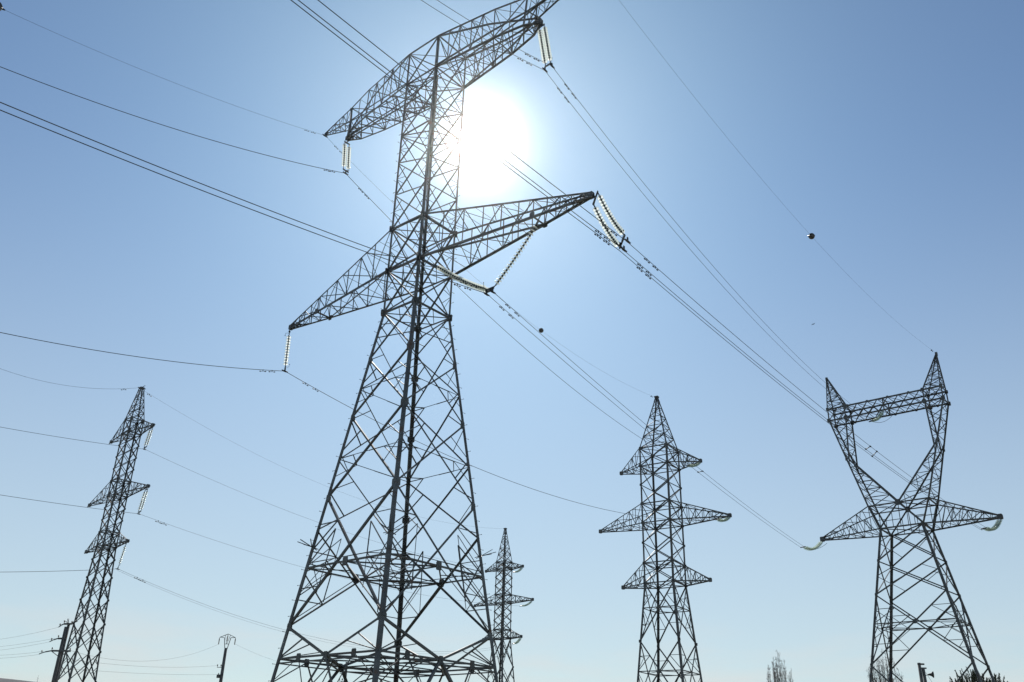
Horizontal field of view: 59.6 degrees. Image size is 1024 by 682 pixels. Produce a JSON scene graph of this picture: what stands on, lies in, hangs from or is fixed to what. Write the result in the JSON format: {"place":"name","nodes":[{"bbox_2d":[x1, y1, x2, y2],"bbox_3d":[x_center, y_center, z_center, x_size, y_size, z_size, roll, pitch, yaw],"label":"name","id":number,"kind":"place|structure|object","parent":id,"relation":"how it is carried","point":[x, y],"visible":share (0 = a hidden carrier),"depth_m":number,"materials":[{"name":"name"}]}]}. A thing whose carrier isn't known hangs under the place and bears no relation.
{"place":"outdoors","nodes":[
{"label":"outdoors","id":0,"kind":"place"},
{"bbox_2d":[0,678,31,681],"bbox_3d":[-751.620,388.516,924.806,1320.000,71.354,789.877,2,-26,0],"label":"hill","id":1,"kind":"structure","parent":0,"point":[6,680],"depth_m":743.03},
{"bbox_2d":[0,0,1023,681],"label":"sky","id":2,"kind":"structure","parent":0,"point":[891,132],"materials":[{"name":"blue"}]},
{"bbox_2d":[820,352,1003,681],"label":"transmission tower","id":3,"kind":"structure","parent":0,"point":[899,501],"depth_m":96.24,"materials":[{"name":"metal"}]},
{"bbox_2d":[800,540,826,550],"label":"insulator set","id":4,"kind":"object","parent":3,"relation":"hanging from","point":[817,546],"visible":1,"depth_m":99.75,"materials":[{"name":"white glass"}]},
{"bbox_2d":[869,410,891,422],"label":"insulator set","id":5,"kind":"object","parent":3,"relation":"hanging from","point":[879,416],"visible":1,"depth_m":100.17,"materials":[{"name":"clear glass"}]},
{"bbox_2d":[981,518,1001,530],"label":"insulator set","id":6,"kind":"object","parent":3,"relation":"hanging from","point":[997,524],"visible":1,"depth_m":89.44,"materials":[{"name":"white glass"}]},
{"bbox_2d":[626,252,981,528],"bbox_3d":[25.800,7.444,65.336,0.028,1.010,65.194,-18,-32,35],"label":"conductor","id":7,"kind":"object","parent":6,"relation":"attached to","point":[783,384],"visible":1,"depth_m":54.43,"materials":[{"name":"metal"}]},
{"label":"ground","id":8,"kind":"structure","parent":0,"visible":0},
{"bbox_2d":[39,619,77,681],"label":"utility pole","id":9,"kind":"object","parent":8,"relation":"on","point":[61,651],"visible":1,"depth_m":56.62,"materials":[{"name":"concrete"}]},
{"bbox_2d":[57,386,154,681],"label":"transmission tower","id":10,"kind":"structure","parent":8,"relation":"on","point":[99,550],"depth_m":99.36,"materials":[{"name":"metal"}]},
{"bbox_2d":[2,369,129,388],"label":"earth wire","id":11,"kind":"object","parent":10,"relation":"attached to","point":[60,384],"visible":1,"depth_m":100.13,"materials":[{"name":"metal"}]},
{"bbox_2d":[116,543,126,569],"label":"insulator set","id":12,"kind":"object","parent":10,"relation":"hanging from","point":[121,557],"visible":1,"depth_m":96.08,"materials":[{"name":"white glass"}]},
{"bbox_2d":[28,569,107,571],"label":"conductor","id":13,"kind":"object","parent":12,"relation":"attached to","point":[71,570],"visible":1,"depth_m":90.11,"materials":[{"name":"metal"}]},
{"bbox_2d":[121,570,509,651],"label":"conductor","id":14,"kind":"object","parent":12,"relation":"attached to","point":[299,633],"visible":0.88,"depth_m":113.22,"materials":[{"name":"metal"}]},
{"bbox_2d":[124,573,508,653],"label":"conductor","id":15,"kind":"object","parent":12,"relation":"attached to","point":[274,629],"visible":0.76,"depth_m":109.97,"materials":[{"name":"metal"}]},
{"bbox_2d":[137,489,147,514],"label":"insulator set","id":16,"kind":"object","parent":10,"relation":"hanging from","point":[140,506],"visible":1,"depth_m":97.33,"materials":[{"name":"white glass"}]},
{"bbox_2d":[3,495,136,513],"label":"conductor","id":17,"kind":"object","parent":16,"relation":"attached to","point":[66,504],"visible":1,"depth_m":90.85,"materials":[{"name":"metal"}]},
{"bbox_2d":[143,515,512,605],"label":"conductor","id":18,"kind":"object","parent":16,"relation":"attached to","point":[289,563],"visible":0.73,"depth_m":110.20,"materials":[{"name":"metal"}]},
{"bbox_2d":[143,427,152,449],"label":"insulator set","id":19,"kind":"object","parent":10,"relation":"hanging from","point":[149,431],"visible":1,"depth_m":101.81,"materials":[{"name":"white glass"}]},
{"bbox_2d":[2,427,140,448],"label":"conductor","id":20,"kind":"object","parent":19,"relation":"attached to","point":[68,438],"visible":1,"depth_m":94.66,"materials":[{"name":"metal"}]},
{"bbox_2d":[147,450,509,571],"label":"conductor","id":21,"kind":"object","parent":19,"relation":"attached to","point":[299,515],"visible":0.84,"depth_m":117.72,"materials":[{"name":"metal"}]},
{"bbox_2d":[216,634,235,681],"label":"utility pole","id":22,"kind":"object","parent":8,"relation":"on","point":[220,675],"visible":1,"depth_m":80.14,"materials":[{"name":"concrete"}]},
{"bbox_2d":[65,668,218,674],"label":"distribution wire","id":23,"kind":"object","parent":22,"relation":"attached to","point":[145,673],"visible":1,"depth_m":66.59,"materials":[{"name":"metal"}]},
{"bbox_2d":[270,0,594,681],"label":"transmission tower","id":24,"kind":"structure","parent":8,"relation":"on","point":[382,616],"depth_m":49.21,"materials":[{"name":"metal"}]},
{"bbox_2d":[10,12,321,134],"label":"earth wire","id":25,"kind":"object","parent":24,"relation":"attached to","point":[148,72],"visible":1,"depth_m":55.65,"materials":[{"name":"metal"}]},
{"bbox_2d":[282,330,290,372],"bbox_3d":[-15.002,0.622,59.640,0.414,3.199,0.548,-5,-27,14],"label":"insulator set","id":26,"kind":"object","parent":24,"relation":"hanging from","point":[287,350],"visible":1,"depth_m":59.59,"materials":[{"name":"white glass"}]},
{"bbox_2d":[0,332,277,370],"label":"conductor","id":27,"kind":"object","parent":26,"relation":"attached to","point":[134,356],"visible":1,"depth_m":50.73,"materials":[{"name":"metal"}]},
{"bbox_2d":[287,372,716,520],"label":"conductor","id":28,"kind":"object","parent":26,"relation":"attached to","point":[471,465],"visible":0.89,"depth_m":71.88,"materials":[{"name":"metal"}]},
{"bbox_2d":[341,140,350,174],"bbox_3d":[-11.784,-13.095,63.581,0.507,3.110,0.730,-19,-33,36],"label":"insulator set","id":29,"kind":"object","parent":24,"relation":"hanging from","point":[345,160],"visible":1,"depth_m":63.58,"materials":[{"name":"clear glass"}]},
{"bbox_2d":[0,66,342,172],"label":"conductor","id":30,"kind":"object","parent":29,"relation":"attached to","point":[161,124],"visible":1,"depth_m":51.87,"materials":[{"name":"metal"}]},
{"bbox_2d":[347,175,682,462],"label":"conductor","id":31,"kind":"object","parent":29,"relation":"attached to","point":[502,328],"visible":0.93,"depth_m":77.95,"materials":[{"name":"metal"}]},
{"bbox_2d":[433,221,543,295],"bbox_3d":[-1.381,-3.957,49.011,7.855,3.306,0.642,-17,-31,34],"label":"insulator set","id":32,"kind":"object","parent":24,"relation":"hanging from","point":[443,270],"visible":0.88,"depth_m":48.33,"materials":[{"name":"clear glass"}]},
{"bbox_2d":[0,110,483,292],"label":"conductor","id":33,"kind":"object","parent":32,"relation":"attached to","point":[223,198],"visible":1,"depth_m":36.14,"materials":[{"name":"metal"}]},
{"bbox_2d":[0,102,488,289],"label":"conductor","id":34,"kind":"object","parent":32,"relation":"attached to","point":[224,192],"visible":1,"depth_m":35.62,"materials":[{"name":"metal"}]},
{"bbox_2d":[492,298,799,546],"bbox_3d":[15.262,10.413,73.382,0.026,0.765,65.508,-13,-29,28],"label":"conductor","id":35,"kind":"object","parent":32,"relation":"attached to","point":[623,411],"visible":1,"depth_m":60.98,"materials":[{"name":"metal"}]},
{"bbox_2d":[496,294,799,543],"bbox_3d":[15.582,10.303,73.134,0.026,0.765,65.515,-13,-29,28],"label":"conductor","id":36,"kind":"object","parent":32,"relation":"hanging from","point":[625,407],"visible":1,"depth_m":60.07,"materials":[{"name":"metal"}]},
{"bbox_2d":[387,197,653,396],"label":"earth wire","id":37,"kind":"object","parent":24,"relation":"attached to","point":[512,308],"visible":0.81,"depth_m":90.71,"materials":[{"name":"metal"}]},
{"bbox_2d":[537,23,554,72],"bbox_3d":[1.948,-17.458,52.768,1.196,3.928,0.488,-19,-33,36],"label":"insulator set","id":38,"kind":"object","parent":24,"relation":"hanging from","point":[544,42],"visible":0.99,"depth_m":52.70,"materials":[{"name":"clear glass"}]},
{"bbox_2d":[421,0,543,69],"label":"conductor","id":39,"kind":"object","parent":38,"relation":"attached to","point":[478,35],"visible":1,"depth_m":47.34,"materials":[{"name":"metal"}]},
{"bbox_2d":[437,0,550,65],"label":"conductor","id":40,"kind":"object","parent":38,"relation":"attached to","point":[491,33],"visible":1,"depth_m":47.14,"materials":[{"name":"metal"}]},
{"bbox_2d":[546,72,867,420],"bbox_3d":[20.698,-2.484,75.025,0.024,2.814,65.124,-16,-31,32],"label":"conductor","id":41,"kind":"object","parent":38,"relation":"attached to","point":[682,240],"visible":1,"depth_m":63.07,"materials":[{"name":"metal"}]},
{"bbox_2d":[554,69,870,418],"bbox_3d":[21.095,-2.621,74.718,0.024,2.814,65.127,-16,-31,32],"label":"conductor","id":42,"kind":"object","parent":38,"relation":"attached to","point":[693,243],"visible":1,"depth_m":63.59,"materials":[{"name":"metal"}]},
{"bbox_2d":[592,190,630,251],"bbox_3d":[4.787,-5.892,44.173,2.224,3.998,0.652,-19,-33,36],"label":"insulator set","id":43,"kind":"object","parent":24,"relation":"hanging from","point":[620,230],"visible":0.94,"depth_m":44.10,"materials":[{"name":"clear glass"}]},
{"bbox_2d":[291,0,620,251],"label":"conductor","id":44,"kind":"object","parent":43,"relation":"attached to","point":[445,119],"visible":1,"depth_m":34.57,"materials":[{"name":"metal"}]},
{"bbox_2d":[298,0,620,247],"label":"conductor","id":45,"kind":"object","parent":43,"relation":"attached to","point":[446,115],"visible":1,"depth_m":34.67,"materials":[{"name":"metal"}]},
{"bbox_2d":[318,0,626,241],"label":"conductor","id":46,"kind":"object","parent":43,"relation":"attached to","point":[462,114],"visible":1,"depth_m":34.85,"materials":[{"name":"metal"}]},
{"bbox_2d":[621,252,980,529],"bbox_3d":[25.768,7.607,65.283,0.028,0.992,65.194,-18,-32,35],"label":"conductor","id":47,"kind":"object","parent":43,"relation":"attached to","point":[772,378],"visible":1,"depth_m":53.48,"materials":[{"name":"metal"}]},
{"bbox_2d":[628,242,984,526],"bbox_3d":[26.078,7.212,65.189,0.028,1.027,65.196,-18,-32,35],"label":"conductor","id":48,"kind":"object","parent":43,"relation":"attached to","point":[783,376],"visible":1,"depth_m":54.01,"materials":[{"name":"metal"}]},
{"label":"earth wire clamp","id":49,"kind":"object","parent":24,"relation":"attached to","visible":0},
{"bbox_2d":[619,0,924,344],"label":"earth wire","id":50,"kind":"object","parent":49,"relation":"attached to","point":[748,163],"visible":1,"depth_m":64.73,"materials":[{"name":"metal"}]},
{"bbox_2d":[808,233,814,238],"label":"warning ball","id":51,"kind":"object","parent":50,"relation":"hanging from","point":[811,235],"visible":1,"depth_m":73.58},
{"bbox_2d":[474,528,533,681],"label":"transmission tower","id":52,"kind":"structure","parent":8,"relation":"on","point":[502,595],"depth_m":164.57,"materials":[{"name":"metal"}]},
{"bbox_2d":[148,393,497,528],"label":"earth wire","id":53,"kind":"object","parent":52,"relation":"attached to","point":[294,472],"visible":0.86,"depth_m":127.14,"materials":[{"name":"metal"}]},
{"bbox_2d":[599,395,731,681],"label":"transmission tower","id":54,"kind":"structure","parent":8,"relation":"on","point":[672,581],"depth_m":109.65,"materials":[{"name":"metal"}]},
{"bbox_2d":[685,462,700,466],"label":"insulator set","id":55,"kind":"object","parent":54,"relation":"hanging from","point":[696,464],"visible":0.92,"depth_m":109.75,"materials":[{"name":"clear glass"}]},
{"bbox_2d":[715,516,730,521],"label":"insulator set","id":56,"kind":"object","parent":54,"relation":"hanging from","point":[724,519],"visible":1,"depth_m":105.05,"materials":[{"name":"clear glass"}]},
{"bbox_2d":[766,650,792,681],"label":"poplar tree","id":57,"kind":"object","parent":8,"relation":"on","point":[776,677],"visible":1,"depth_m":132.21,"materials":[{"name":"green plant"}]},
{"bbox_2d":[866,648,902,681],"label":"poplar tree","id":58,"kind":"object","parent":8,"relation":"on","point":[880,678],"visible":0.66,"depth_m":141.84,"materials":[{"name":"green plant"}]},
{"bbox_2d":[917,663,933,681],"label":"utility pole","id":59,"kind":"object","parent":8,"relation":"on","point":[922,674],"visible":1,"depth_m":70.88,"materials":[{"name":"metal"}]},
{"bbox_2d":[949,668,1007,681],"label":"pine tree","id":60,"kind":"object","parent":8,"relation":"on","point":[973,676],"visible":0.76,"depth_m":93.68,"materials":[{"name":"green plant"}]}
]}

